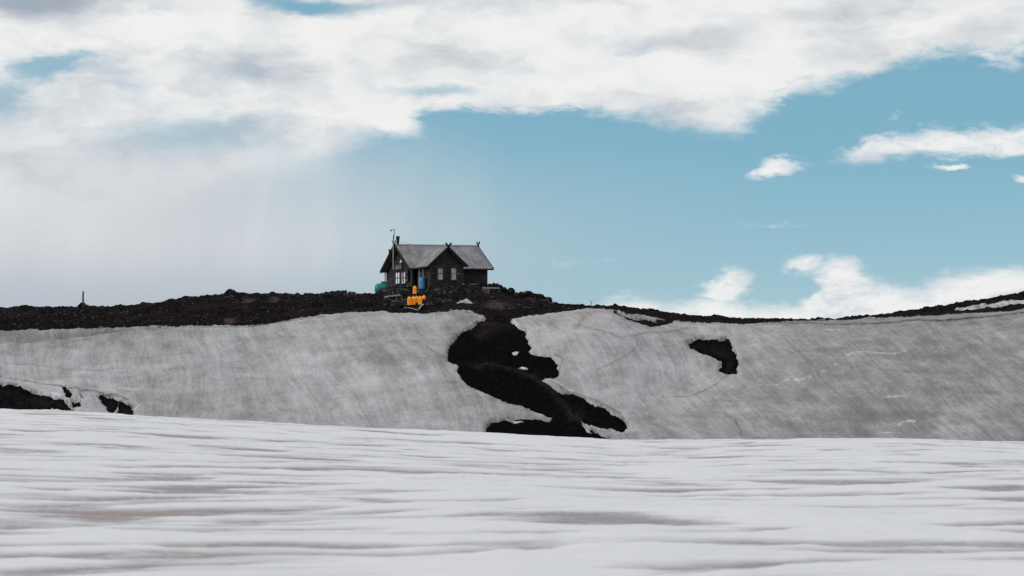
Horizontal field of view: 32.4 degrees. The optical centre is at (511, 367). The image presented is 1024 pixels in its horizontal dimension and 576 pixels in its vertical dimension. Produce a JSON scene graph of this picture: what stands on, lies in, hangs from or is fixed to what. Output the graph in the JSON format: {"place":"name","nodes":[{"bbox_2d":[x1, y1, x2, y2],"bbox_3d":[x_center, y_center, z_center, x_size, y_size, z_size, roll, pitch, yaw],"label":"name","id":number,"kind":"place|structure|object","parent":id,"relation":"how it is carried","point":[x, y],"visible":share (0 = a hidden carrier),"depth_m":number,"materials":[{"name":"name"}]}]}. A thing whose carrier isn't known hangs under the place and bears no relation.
{"place":"outdoors","nodes":[
{"label":"outdoors","id":0,"kind":"place"},
{"bbox_2d":[0,409,1023,575],"bbox_3d":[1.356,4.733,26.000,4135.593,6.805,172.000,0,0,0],"label":"snow field","id":1,"kind":"structure","parent":0,"point":[97,494],"depth_m":24.02,"materials":[{"name":"white snow"}]},
{"bbox_2d":[0,299,1023,440],"bbox_3d":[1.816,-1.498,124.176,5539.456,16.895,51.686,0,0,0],"label":"snow slope","id":2,"kind":"structure","parent":0,"point":[948,376],"depth_m":123.33,"materials":[{"name":"white snow"}]},
{"bbox_2d":[0,291,1023,438],"bbox_3d":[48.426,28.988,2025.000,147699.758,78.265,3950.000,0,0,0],"label":"volcanic ground","id":3,"kind":"structure","parent":0,"point":[483,358],"depth_m":132.08,"materials":[{"name":"black stone"}]},
{"bbox_2d":[77,302,88,307],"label":"cairn","id":4,"kind":"object","parent":3,"relation":"on","point":[81,305],"visible":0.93,"depth_m":146.60,"materials":[{"name":"black stone"}]},
{"bbox_2d":[223,289,235,294],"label":"cairn","id":5,"kind":"object","parent":3,"relation":"on","point":[229,291],"visible":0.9,"depth_m":146.68,"materials":[{"name":"black stone"}]},
{"bbox_2d":[245,317,263,322],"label":"boulder","id":6,"kind":"object","parent":3,"relation":"on","point":[256,320],"visible":1,"depth_m":130.44,"materials":[{"name":"black stone"}]},
{"bbox_2d":[0,293,585,329],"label":"gravel","id":7,"kind":"structure","parent":3,"relation":"on","point":[232,296],"depth_m":138.55,"materials":[{"name":"black gravel"}]},
{"bbox_2d":[319,290,358,295],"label":"rock mound","id":8,"kind":"object","parent":3,"relation":"on","point":[337,292],"visible":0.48,"depth_m":147.07,"materials":[{"name":"grey stone"}]},
{"bbox_2d":[375,280,387,292],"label":"fuel tank","id":9,"kind":"object","parent":3,"relation":"on","point":[380,286],"visible":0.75,"depth_m":150.15,"materials":[{"name":"teal plastic"}]},
{"bbox_2d":[377,285,414,296],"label":"rubble wall","id":10,"kind":"structure","parent":3,"relation":"on","point":[395,290],"depth_m":145.76,"materials":[{"name":"grey stone"}]},
{"bbox_2d":[407,296,410,304],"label":"canister","id":11,"kind":"object","parent":3,"relation":"on","point":[409,300],"visible":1,"depth_m":134.74,"materials":[{"name":"orange plastic"}]},
{"bbox_2d":[411,296,415,304],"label":"canister","id":12,"kind":"object","parent":3,"relation":"on","point":[413,300],"visible":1,"depth_m":134.90,"materials":[{"name":"orange plastic"}]},
{"bbox_2d":[400,294,428,297],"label":"plank platform","id":13,"kind":"structure","parent":3,"relation":"on","point":[413,294],"depth_m":139.24,"materials":[{"name":"black wood"}]},
{"bbox_2d":[383,297,453,306],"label":"rubble wall","id":14,"kind":"structure","parent":3,"relation":"on","point":[400,302],"depth_m":135.98,"materials":[{"name":"grey stone"}]},
{"bbox_2d":[418,296,421,304],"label":"canister","id":15,"kind":"object","parent":3,"relation":"on","point":[420,300],"visible":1,"depth_m":134.90,"materials":[{"name":"orange plastic"}]},
{"bbox_2d":[380,229,493,292],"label":"mountain hut","id":16,"kind":"object","parent":3,"relation":"on","point":[442,266],"visible":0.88,"depth_m":149.74,"materials":[{"name":"metal"},{"name":"black wood"},{"name":"glass"}]},
{"bbox_2d":[395,272,399,284],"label":"window","id":17,"kind":"structure","parent":16,"relation":"in","point":[397,274],"depth_m":151.19,"materials":[{"name":"white glass"}]},
{"bbox_2d":[400,271,405,284],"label":"window","id":18,"kind":"structure","parent":16,"relation":"in","point":[404,282],"depth_m":149.90,"materials":[{"name":"white glass"}]},
{"bbox_2d":[415,272,417,291],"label":"door","id":19,"kind":"structure","parent":16,"relation":"in","point":[416,273],"depth_m":149.39,"materials":[{"name":"black wood"}]},
{"bbox_2d":[436,266,444,280],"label":"window","id":20,"kind":"structure","parent":16,"relation":"in","point":[440,270],"depth_m":145.86,"materials":[{"name":"grey glass"}]},
{"bbox_2d":[449,266,457,280],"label":"window","id":21,"kind":"structure","parent":16,"relation":"in","point":[453,269],"depth_m":146.36,"materials":[{"name":"grey glass"}]},
{"bbox_2d":[423,284,483,297],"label":"rubble wall","id":22,"kind":"structure","parent":3,"relation":"on","point":[452,290],"depth_m":143.95,"materials":[{"name":"grey stone"}]},
{"bbox_2d":[482,289,489,293],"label":"wooden crate","id":23,"kind":"object","parent":3,"relation":"on","point":[486,291],"visible":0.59,"depth_m":146.53,"materials":[{"name":"brown wood"}]},
{"bbox_2d":[478,282,514,294],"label":"rubble wall","id":24,"kind":"structure","parent":3,"relation":"on","point":[510,291],"depth_m":148.47,"materials":[{"name":"grey stone"}]},
{"bbox_2d":[482,287,499,288],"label":"plank","id":25,"kind":"object","parent":24,"relation":"on","point":[490,287],"visible":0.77,"depth_m":147.13,"materials":[{"name":"grey wood"}]},
{"bbox_2d":[511,291,552,302],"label":"rubble wall","id":26,"kind":"structure","parent":3,"relation":"on","point":[532,296],"depth_m":148.05,"materials":[{"name":"grey stone"}]},
{"bbox_2d":[0,0,1023,318],"label":"sky","id":27,"kind":"structure","parent":0,"point":[794,159],"materials":[{"name":"blue"}]},
{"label":"barrel stand","id":28,"kind":"object","parent":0,"visible":0},
{"bbox_2d":[419,277,425,288],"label":"water barrel","id":29,"kind":"object","parent":28,"relation":"on","point":[422,280],"visible":1,"depth_m":146.13,"materials":[{"name":"blue plastic"}]}
]}

